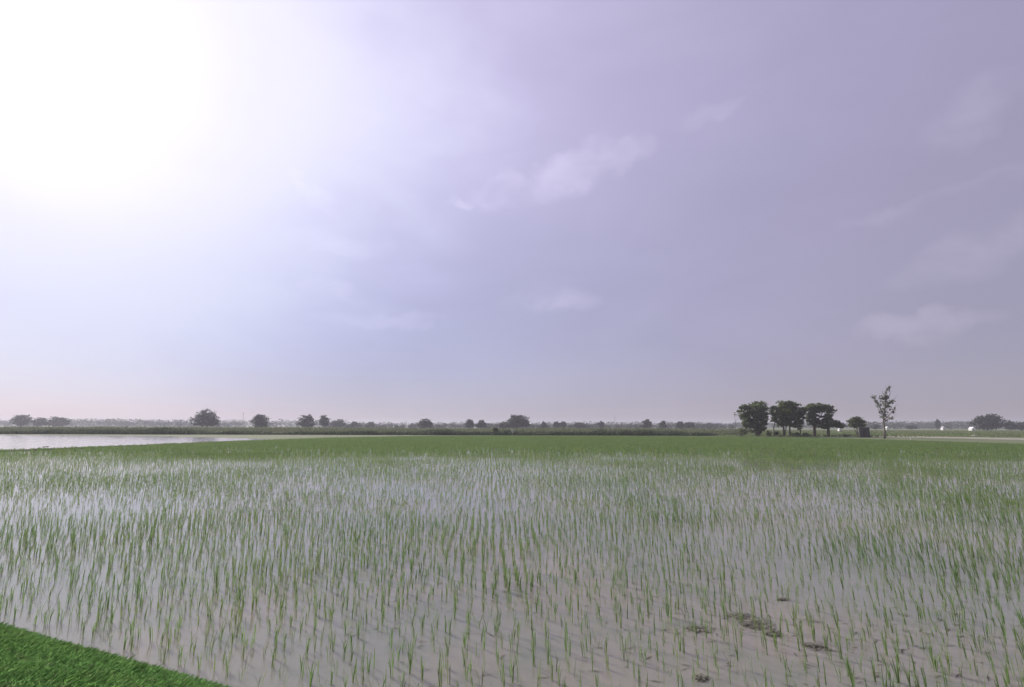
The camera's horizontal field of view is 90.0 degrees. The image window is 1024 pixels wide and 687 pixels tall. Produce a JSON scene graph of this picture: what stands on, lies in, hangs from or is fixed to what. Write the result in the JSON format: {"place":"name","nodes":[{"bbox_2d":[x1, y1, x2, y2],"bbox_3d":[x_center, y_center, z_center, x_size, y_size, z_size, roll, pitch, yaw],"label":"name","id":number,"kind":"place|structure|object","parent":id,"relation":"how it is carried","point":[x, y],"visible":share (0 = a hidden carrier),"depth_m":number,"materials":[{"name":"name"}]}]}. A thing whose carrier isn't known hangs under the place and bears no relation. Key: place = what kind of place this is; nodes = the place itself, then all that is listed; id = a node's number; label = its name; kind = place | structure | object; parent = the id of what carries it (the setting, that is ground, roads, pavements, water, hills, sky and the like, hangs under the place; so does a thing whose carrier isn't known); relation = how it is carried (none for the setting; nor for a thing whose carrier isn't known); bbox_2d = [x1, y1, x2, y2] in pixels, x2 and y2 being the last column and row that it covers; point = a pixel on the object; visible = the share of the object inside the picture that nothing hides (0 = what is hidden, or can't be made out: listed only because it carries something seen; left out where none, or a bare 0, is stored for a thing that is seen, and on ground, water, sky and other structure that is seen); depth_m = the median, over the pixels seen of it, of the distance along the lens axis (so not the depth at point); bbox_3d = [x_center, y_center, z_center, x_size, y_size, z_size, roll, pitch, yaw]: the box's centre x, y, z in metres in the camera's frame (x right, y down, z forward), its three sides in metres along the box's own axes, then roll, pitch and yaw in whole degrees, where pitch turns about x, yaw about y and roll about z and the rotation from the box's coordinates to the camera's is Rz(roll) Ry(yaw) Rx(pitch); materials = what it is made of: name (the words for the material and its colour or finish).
{"place":"outdoors","nodes":[
{"label":"outdoors","id":0,"kind":"place"},
{"bbox_2d":[0,621,239,686],"bbox_3d":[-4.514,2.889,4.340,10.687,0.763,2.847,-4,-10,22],"label":"verge grass","id":1,"kind":"structure","parent":0,"point":[25,658],"depth_m":4.61,"materials":[{"name":"green plant"}]},
{"bbox_2d":[0,435,272,449],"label":"pond water","id":2,"kind":"structure","parent":0,"point":[7,442],"depth_m":81.94,"materials":[{"name":"white liquid"}]},
{"bbox_2d":[0,439,1023,686],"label":"paddy water","id":3,"kind":"structure","parent":0,"point":[258,659],"depth_m":8.38,"materials":[{"name":"grey liquid"}]},
{"bbox_2d":[162,640,166,662],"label":"rice seedling","id":4,"kind":"object","parent":3,"relation":"on","point":[164,652],"visible":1,"depth_m":5.47,"materials":[{"name":"green plant"}]},
{"bbox_2d":[177,646,182,664],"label":"rice seedling","id":5,"kind":"object","parent":3,"relation":"on","point":[179,655],"visible":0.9,"depth_m":5.40,"materials":[{"name":"green plant"}]},
{"bbox_2d":[197,651,201,668],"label":"rice seedling","id":6,"kind":"object","parent":3,"relation":"on","point":[199,665],"visible":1,"depth_m":5.31,"materials":[{"name":"green plant"}]},
{"bbox_2d":[209,630,217,652],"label":"rice seedling","id":7,"kind":"object","parent":3,"relation":"on","point":[213,642],"visible":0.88,"depth_m":5.70,"materials":[{"name":"green plant"}]},
{"bbox_2d":[224,653,230,669],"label":"rice seedling","id":8,"kind":"object","parent":3,"relation":"on","point":[226,660],"visible":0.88,"depth_m":5.28,"materials":[{"name":"green plant"}]},
{"bbox_2d":[241,638,247,659],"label":"rice seedling","id":9,"kind":"object","parent":3,"relation":"on","point":[243,652],"visible":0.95,"depth_m":5.54,"materials":[{"name":"green plant"}]},
{"bbox_2d":[270,647,275,667],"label":"rice seedling","id":10,"kind":"object","parent":3,"relation":"on","point":[272,658],"visible":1,"depth_m":5.35,"materials":[{"name":"green plant"}]},
{"bbox_2d":[305,636,311,657],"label":"rice seedling","id":11,"kind":"object","parent":3,"relation":"on","point":[306,654],"visible":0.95,"depth_m":5.58,"materials":[{"name":"green plant"}]},
{"bbox_2d":[309,661,313,686],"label":"rice seedling","id":12,"kind":"object","parent":3,"relation":"on","point":[311,677],"visible":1,"depth_m":4.92,"materials":[{"name":"green plant"}]},
{"bbox_2d":[343,637,348,660],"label":"rice seedling","id":13,"kind":"object","parent":3,"relation":"on","point":[345,651],"visible":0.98,"depth_m":5.52,"materials":[{"name":"green plant"}]},
{"bbox_2d":[348,632,351,650],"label":"rice seedling","id":14,"kind":"object","parent":3,"relation":"on","point":[350,643],"visible":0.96,"depth_m":5.77,"materials":[{"name":"green plant"}]},
{"bbox_2d":[351,659,357,682],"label":"rice seedling","id":15,"kind":"object","parent":3,"relation":"on","point":[353,673],"visible":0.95,"depth_m":5.04,"materials":[{"name":"green plant"}]},
{"bbox_2d":[356,616,363,637],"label":"rice seedling","id":16,"kind":"object","parent":3,"relation":"on","point":[359,623],"visible":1,"depth_m":6.11,"materials":[{"name":"green plant"}]},
{"bbox_2d":[359,660,364,683],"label":"rice seedling","id":17,"kind":"object","parent":3,"relation":"on","point":[363,673],"visible":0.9,"depth_m":5.03,"materials":[{"name":"green plant"}]},
{"bbox_2d":[367,653,372,671],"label":"rice seedling","id":18,"kind":"object","parent":3,"relation":"on","point":[369,662],"visible":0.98,"depth_m":5.25,"materials":[{"name":"green plant"}]},
{"bbox_2d":[388,655,392,677],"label":"rice seedling","id":19,"kind":"object","parent":3,"relation":"on","point":[389,663],"visible":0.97,"depth_m":5.15,"materials":[{"name":"green plant"}]},
{"bbox_2d":[403,639,415,673],"bbox_3d":[-1.064,3.170,5.253,0.140,0.447,0.137,-2,-9,12],"label":"rice seedling","id":20,"kind":"object","parent":3,"relation":"on","point":[410,659],"visible":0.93,"depth_m":5.24,"materials":[{"name":"green plant"}]},
{"bbox_2d":[438,651,443,672],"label":"rice seedling","id":21,"kind":"object","parent":3,"relation":"on","point":[439,661],"visible":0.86,"depth_m":5.26,"materials":[{"name":"green plant"}]},
{"bbox_2d":[446,662,450,683],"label":"rice seedling","id":22,"kind":"object","parent":3,"relation":"on","point":[447,673],"visible":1,"depth_m":5.04,"materials":[{"name":"green plant"}]},
{"bbox_2d":[448,617,451,634],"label":"rice seedling","id":23,"kind":"object","parent":3,"relation":"on","point":[449,623],"visible":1,"depth_m":6.22,"materials":[{"name":"green plant"}]},
{"bbox_2d":[461,632,466,646],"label":"rice seedling","id":24,"kind":"object","parent":3,"relation":"on","point":[464,638],"visible":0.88,"depth_m":5.84,"materials":[{"name":"green plant"}]},
{"bbox_2d":[465,661,469,680],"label":"rice seedling","id":25,"kind":"object","parent":3,"relation":"on","point":[466,674],"visible":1,"depth_m":5.11,"materials":[{"name":"green plant"}]},
{"bbox_2d":[496,615,499,631],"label":"rice seedling","id":26,"kind":"object","parent":3,"relation":"on","point":[497,629],"visible":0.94,"depth_m":6.27,"materials":[{"name":"green plant"}]},
{"bbox_2d":[0,518,1019,686],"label":"floating leaf litter","id":27,"kind":"object","parent":3,"relation":"on","point":[755,632],"visible":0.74,"depth_m":6.27,"materials":[{"name":"brown plant"}]},
{"bbox_2d":[0,435,1023,686],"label":"rice crop","id":28,"kind":"object","parent":3,"relation":"on","point":[644,445],"visible":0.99,"depth_m":15.43,"materials":[{"name":"green plant"}]},
{"bbox_2d":[509,652,518,682],"bbox_3d":[0.016,3.173,5.050,0.114,0.372,0.116,-1,-9,6],"label":"rice seedling","id":29,"kind":"object","parent":3,"relation":"on","point":[512,670],"visible":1,"depth_m":5.05,"materials":[{"name":"green plant"}]},
{"bbox_2d":[512,622,517,643],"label":"rice seedling","id":30,"kind":"object","parent":3,"relation":"on","point":[514,633],"visible":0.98,"depth_m":5.97,"materials":[{"name":"green plant"}]},
{"bbox_2d":[530,641,534,665],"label":"rice seedling","id":31,"kind":"object","parent":3,"relation":"on","point":[533,656],"visible":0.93,"depth_m":5.42,"materials":[{"name":"green plant"}]},
{"bbox_2d":[548,652,553,679],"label":"rice seedling","id":32,"kind":"object","parent":3,"relation":"on","point":[550,667],"visible":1,"depth_m":5.12,"materials":[{"name":"green plant"}]},
{"bbox_2d":[564,630,566,650],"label":"rice seedling","id":33,"kind":"object","parent":3,"relation":"on","point":[565,640],"visible":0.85,"depth_m":5.75,"materials":[{"name":"green plant"}]},
{"bbox_2d":[567,635,571,655],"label":"rice seedling","id":34,"kind":"object","parent":3,"relation":"on","point":[569,646],"visible":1,"depth_m":5.65,"materials":[{"name":"green plant"}]},
{"bbox_2d":[604,633,609,653],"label":"rice seedling","id":35,"kind":"object","parent":3,"relation":"on","point":[605,647],"visible":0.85,"depth_m":5.69,"materials":[{"name":"green plant"}]},
{"bbox_2d":[635,664,640,686],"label":"rice seedling","id":36,"kind":"object","parent":3,"relation":"on","point":[639,678],"visible":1,"depth_m":4.99,"materials":[{"name":"green plant"}]},
{"bbox_2d":[675,626,680,650],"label":"rice seedling","id":37,"kind":"object","parent":3,"relation":"on","point":[678,640],"visible":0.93,"depth_m":5.78,"materials":[{"name":"green plant"}]},
{"bbox_2d":[686,623,713,632],"bbox_3d":[2.337,3.548,6.394,0.364,0.042,0.277,0,-9,0],"label":"floating weed","id":38,"kind":"object","parent":3,"relation":"on","point":[697,627],"visible":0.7,"depth_m":6.38,"materials":[{"name":"brown plant"}]},
{"bbox_2d":[690,673,709,680],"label":"floating weed","id":39,"kind":"object","parent":3,"relation":"on","point":[700,676],"visible":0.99,"depth_m":5.13,"materials":[{"name":"brown plant"}]},
{"bbox_2d":[725,612,750,618],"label":"floating weed","id":40,"kind":"object","parent":3,"relation":"on","point":[743,615],"visible":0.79,"depth_m":6.83,"materials":[{"name":"brown plant"}]},
{"bbox_2d":[734,616,775,628],"bbox_3d":[3.103,3.585,6.595,0.520,0.040,0.522,0,-9,0],"label":"floating weed","id":41,"kind":"object","parent":3,"relation":"on","point":[751,623],"visible":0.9,"depth_m":6.53,"materials":[{"name":"brown plant"}]},
{"bbox_2d":[761,666,767,686],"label":"rice seedling","id":42,"kind":"object","parent":3,"relation":"on","point":[766,684],"visible":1,"depth_m":4.97,"materials":[{"name":"green plant"}]},
{"bbox_2d":[761,627,783,636],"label":"floating weed","id":43,"kind":"object","parent":3,"relation":"on","point":[768,631],"visible":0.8,"depth_m":6.27,"materials":[{"name":"brown plant"}]},
{"bbox_2d":[772,631,777,649],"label":"rice seedling","id":44,"kind":"object","parent":3,"relation":"on","point":[776,644],"visible":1,"depth_m":5.82,"materials":[{"name":"green plant"}]},
{"bbox_2d":[794,621,803,650],"bbox_3d":[3.207,3.290,5.786,0.127,0.394,0.123,3,-9,-15],"label":"rice seedling","id":45,"kind":"object","parent":3,"relation":"on","point":[797,636],"visible":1,"depth_m":5.78,"materials":[{"name":"green plant"}]},
{"bbox_2d":[801,641,829,649],"bbox_3d":[3.492,3.468,5.879,0.277,0.039,0.233,0,-9,0],"label":"floating weed","id":46,"kind":"object","parent":3,"relation":"on","point":[813,644],"visible":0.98,"depth_m":5.88,"materials":[{"name":"brown plant"}]},
{"bbox_2d":[833,663,841,683],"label":"rice seedling","id":47,"kind":"object","parent":3,"relation":"on","point":[839,672],"visible":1,"depth_m":5.08,"materials":[{"name":"green plant"}]},
{"bbox_2d":[834,634,842,659],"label":"rice seedling","id":48,"kind":"object","parent":3,"relation":"on","point":[840,652],"visible":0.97,"depth_m":5.59,"materials":[{"name":"green plant"}]},
{"bbox_2d":[838,649,850,674],"bbox_3d":[3.397,3.265,5.251,0.114,0.271,0.161,-2,-9,11],"label":"rice seedling","id":49,"kind":"object","parent":3,"relation":"on","point":[846,664],"visible":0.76,"depth_m":5.22,"materials":[{"name":"green plant"}]},
{"bbox_2d":[843,662,855,686],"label":"rice seedling","id":50,"kind":"object","parent":3,"relation":"on","point":[852,682],"visible":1,"depth_m":4.91,"materials":[{"name":"green plant"}]},
{"bbox_2d":[867,657,875,681],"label":"rice seedling","id":51,"kind":"object","parent":3,"relation":"on","point":[873,673],"visible":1,"depth_m":5.10,"materials":[{"name":"green plant"}]},
{"bbox_2d":[881,655,889,678],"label":"rice seedling","id":52,"kind":"object","parent":3,"relation":"on","point":[888,671],"visible":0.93,"depth_m":5.15,"materials":[{"name":"green plant"}]},
{"bbox_2d":[885,649,899,682],"bbox_3d":[3.821,3.188,5.092,0.144,0.384,0.091,2,-9,-14],"label":"rice seedling","id":53,"kind":"object","parent":3,"relation":"on","point":[897,673],"visible":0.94,"depth_m":5.08,"materials":[{"name":"green plant"}]},
{"bbox_2d":[896,656,910,686],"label":"rice seedling","id":54,"kind":"object","parent":3,"relation":"on","point":[908,677],"visible":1,"depth_m":4.92,"materials":[{"name":"green plant"}]},
{"bbox_2d":[920,667,926,686],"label":"rice seedling","id":55,"kind":"object","parent":3,"relation":"on","point":[924,680],"visible":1,"depth_m":4.94,"materials":[{"name":"green plant"}]},
{"bbox_2d":[937,664,948,686],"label":"rice seedling","id":56,"kind":"object","parent":3,"relation":"on","point":[943,673],"visible":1,"depth_m":4.96,"materials":[{"name":"green plant"}]},
{"bbox_2d":[0,425,1023,443],"bbox_3d":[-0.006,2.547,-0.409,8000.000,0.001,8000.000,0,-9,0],"label":"ground","id":57,"kind":"structure","parent":0,"point":[260,436],"depth_m":128.09,"materials":[{"name":"green plant"}]},
{"bbox_2d":[10,414,33,425],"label":"distant tree","id":58,"kind":"object","parent":57,"relation":"on","point":[19,421],"visible":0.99,"depth_m":414.44,"materials":[{"name":"green plant"}]},
{"bbox_2d":[30,417,50,426],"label":"distant tree","id":59,"kind":"object","parent":57,"relation":"on","point":[41,421],"visible":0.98,"depth_m":442.91,"materials":[{"name":"green plant"}]},
{"bbox_2d":[45,416,74,426],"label":"distant tree","id":60,"kind":"object","parent":57,"relation":"on","point":[57,421],"visible":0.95,"depth_m":461.74,"materials":[{"name":"green plant"}]},
{"bbox_2d":[188,409,220,427],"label":"distant tree","id":61,"kind":"object","parent":57,"relation":"on","point":[207,419],"visible":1,"depth_m":294.47,"materials":[{"name":"green plant"}]},
{"bbox_2d":[249,414,270,427],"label":"distant tree","id":62,"kind":"object","parent":57,"relation":"on","point":[259,420],"visible":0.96,"depth_m":304.86,"materials":[{"name":"green plant"}]},
{"bbox_2d":[296,414,316,427],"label":"distant tree","id":63,"kind":"object","parent":57,"relation":"on","point":[306,421],"visible":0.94,"depth_m":324.91,"materials":[{"name":"green plant"}]},
{"bbox_2d":[317,415,329,427],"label":"distant tree","id":64,"kind":"object","parent":57,"relation":"on","point":[323,421],"visible":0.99,"depth_m":330.33,"materials":[{"name":"green plant"}]},
{"bbox_2d":[330,419,345,426],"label":"distant tree","id":65,"kind":"object","parent":57,"relation":"on","point":[335,423],"visible":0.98,"depth_m":413.06,"materials":[{"name":"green plant"}]},
{"bbox_2d":[11,436,690,450],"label":"bund","id":66,"kind":"structure","parent":57,"relation":"on","point":[106,446],"depth_m":53.96,"materials":[{"name":"brown soil"}]},
{"bbox_2d":[351,421,360,426],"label":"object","id":67,"kind":"object","parent":57,"relation":"on","point":[356,424],"visible":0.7,"depth_m":442.16,"materials":[{"name":"white plant"}]},
{"bbox_2d":[0,427,737,435],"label":"weed thicket","id":68,"kind":"object","parent":57,"relation":"on","point":[181,431],"visible":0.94,"depth_m":137.75,"materials":[{"name":"green plant"}]},
{"bbox_2d":[0,425,739,433],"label":"tall grass","id":69,"kind":"structure","parent":57,"relation":"on","point":[281,429],"depth_m":183.65,"materials":[{"name":"green plant"}]},
{"bbox_2d":[366,421,374,427],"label":"distant tree","id":70,"kind":"object","parent":57,"relation":"on","point":[371,424],"visible":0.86,"depth_m":452.99,"materials":[{"name":"green plant"}]},
{"bbox_2d":[417,418,432,427],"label":"distant tree","id":71,"kind":"object","parent":57,"relation":"on","point":[427,423],"visible":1,"depth_m":334.98,"materials":[{"name":"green plant"}]},
{"bbox_2d":[464,419,473,428],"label":"distant tree","id":72,"kind":"object","parent":57,"relation":"on","point":[469,423],"visible":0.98,"depth_m":334.97,"materials":[{"name":"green plant"}]},
{"bbox_2d":[474,420,486,428],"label":"distant tree","id":73,"kind":"object","parent":57,"relation":"on","point":[480,424],"visible":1,"depth_m":344.29,"materials":[{"name":"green plant"}]},
{"bbox_2d":[499,422,507,428],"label":"distant tree","id":74,"kind":"object","parent":57,"relation":"on","point":[501,425],"visible":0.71,"depth_m":324.90,"materials":[{"name":"green plant"}]},
{"bbox_2d":[0,418,1023,428],"bbox_3d":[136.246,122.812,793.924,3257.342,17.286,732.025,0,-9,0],"label":"tree line","id":75,"kind":"object","parent":57,"relation":"on","point":[671,425],"visible":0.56,"depth_m":679.91,"materials":[{"name":"green plant"}]},
{"bbox_2d":[501,414,532,428],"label":"distant tree","id":76,"kind":"object","parent":57,"relation":"on","point":[518,421],"visible":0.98,"depth_m":314.13,"materials":[{"name":"green plant"}]},
{"bbox_2d":[553,421,560,427],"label":"distant tree","id":77,"kind":"object","parent":57,"relation":"on","point":[556,424],"visible":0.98,"depth_m":379.64,"materials":[{"name":"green plant"}]},
{"bbox_2d":[559,421,566,427],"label":"distant tree","id":78,"kind":"object","parent":57,"relation":"on","point":[563,424],"visible":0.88,"depth_m":384.70,"materials":[{"name":"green plant"}]},
{"bbox_2d":[572,422,588,427],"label":"distant tree","id":79,"kind":"object","parent":57,"relation":"on","point":[579,425],"visible":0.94,"depth_m":393.12,"materials":[{"name":"green plant"}]},
{"bbox_2d":[597,421,604,428],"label":"distant tree","id":80,"kind":"object","parent":57,"relation":"on","point":[601,424],"visible":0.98,"depth_m":384.33,"materials":[{"name":"green plant"}]},
{"bbox_2d":[640,419,652,427],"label":"distant tree","id":81,"kind":"object","parent":57,"relation":"on","point":[646,423],"visible":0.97,"depth_m":354.59,"materials":[{"name":"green plant"}]},
{"bbox_2d":[658,421,666,427],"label":"distant tree","id":82,"kind":"object","parent":57,"relation":"on","point":[662,424],"visible":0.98,"depth_m":364.74,"materials":[{"name":"green plant"}]},
{"bbox_2d":[676,421,686,428],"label":"distant tree","id":83,"kind":"object","parent":57,"relation":"on","point":[679,425],"visible":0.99,"depth_m":374.31,"materials":[{"name":"green plant"}]},
{"bbox_2d":[683,421,694,428],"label":"distant tree","id":84,"kind":"object","parent":57,"relation":"on","point":[690,425],"visible":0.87,"depth_m":378.78,"materials":[{"name":"green plant"}]},
{"bbox_2d":[738,427,750,436],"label":"shrub","id":85,"kind":"object","parent":57,"relation":"on","point":[740,432],"visible":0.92,"depth_m":129.73,"materials":[{"name":"green plant"}]},
{"bbox_2d":[736,400,768,435],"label":"shade tree","id":86,"kind":"object","parent":57,"relation":"on","point":[755,421],"visible":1,"depth_m":131.68,"materials":[{"name":"green plant"}]},
{"bbox_2d":[768,400,806,436],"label":"shade tree","id":87,"kind":"object","parent":57,"relation":"on","point":[788,412],"visible":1,"depth_m":131.86,"materials":[{"name":"green plant"}]},
{"bbox_2d":[804,403,836,436],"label":"flat topped tree","id":88,"kind":"object","parent":57,"relation":"on","point":[813,409],"visible":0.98,"depth_m":132.06,"materials":[{"name":"green plant"}]},
{"bbox_2d":[817,412,845,436],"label":"shade tree","id":89,"kind":"object","parent":57,"relation":"on","point":[828,420],"visible":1,"depth_m":129.87,"materials":[{"name":"green plant"}]},
{"bbox_2d":[846,416,866,434],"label":"olive tree","id":90,"kind":"object","parent":57,"relation":"on","point":[856,422],"visible":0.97,"depth_m":139.63,"materials":[{"name":"green plant"}]},
{"bbox_2d":[858,427,869,437],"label":"shed","id":91,"kind":"structure","parent":57,"relation":"on","point":[864,432],"depth_m":121.55,"materials":[{"name":"paint"}]},
{"bbox_2d":[717,430,1023,437],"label":"field crop","id":92,"kind":"object","parent":57,"relation":"on","point":[955,433],"visible":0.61,"depth_m":164.04,"materials":[{"name":"green plant"}]},
{"bbox_2d":[871,423,879,429],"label":"distant tree","id":93,"kind":"object","parent":57,"relation":"on","point":[875,426],"visible":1,"depth_m":413.64,"materials":[{"name":"green plant"}]},
{"bbox_2d":[871,384,895,438],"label":"lone tree","id":94,"kind":"object","parent":57,"relation":"on","point":[885,397],"visible":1,"depth_m":112.12,"materials":[{"name":"green plant"}]},
{"bbox_2d":[904,425,917,428],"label":"distant tree","id":95,"kind":"object","parent":57,"relation":"on","point":[911,426],"visible":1,"depth_m":442.99,"materials":[{"name":"green plant"}]},
{"bbox_2d":[935,418,940,429],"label":"distant tree","id":96,"kind":"object","parent":57,"relation":"on","point":[937,423],"visible":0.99,"depth_m":424.49,"materials":[{"name":"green plant"}]},
{"bbox_2d":[967,414,1011,430],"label":"distant tree","id":97,"kind":"object","parent":57,"relation":"on","point":[990,422],"visible":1,"depth_m":294.43,"materials":[{"name":"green plant"}]},
{"bbox_2d":[1004,421,1017,430],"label":"distant tree","id":98,"kind":"object","parent":57,"relation":"on","point":[1013,426],"visible":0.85,"depth_m":325.02,"materials":[{"name":"green plant"}]},
{"bbox_2d":[1016,422,1023,430],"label":"distant tree","id":99,"kind":"object","parent":57,"relation":"on","point":[1020,426],"visible":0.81,"depth_m":334.93,"materials":[{"name":"green plant"}]},
{"bbox_2d":[0,0,1023,426],"label":"sky","id":100,"kind":"structure","parent":0,"point":[393,211],"materials":[{"name":"purple"}]},
{"bbox_2d":[873,436,1023,439],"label":"path","id":101,"kind":"structure","parent":0,"point":[963,437],"depth_m":116.47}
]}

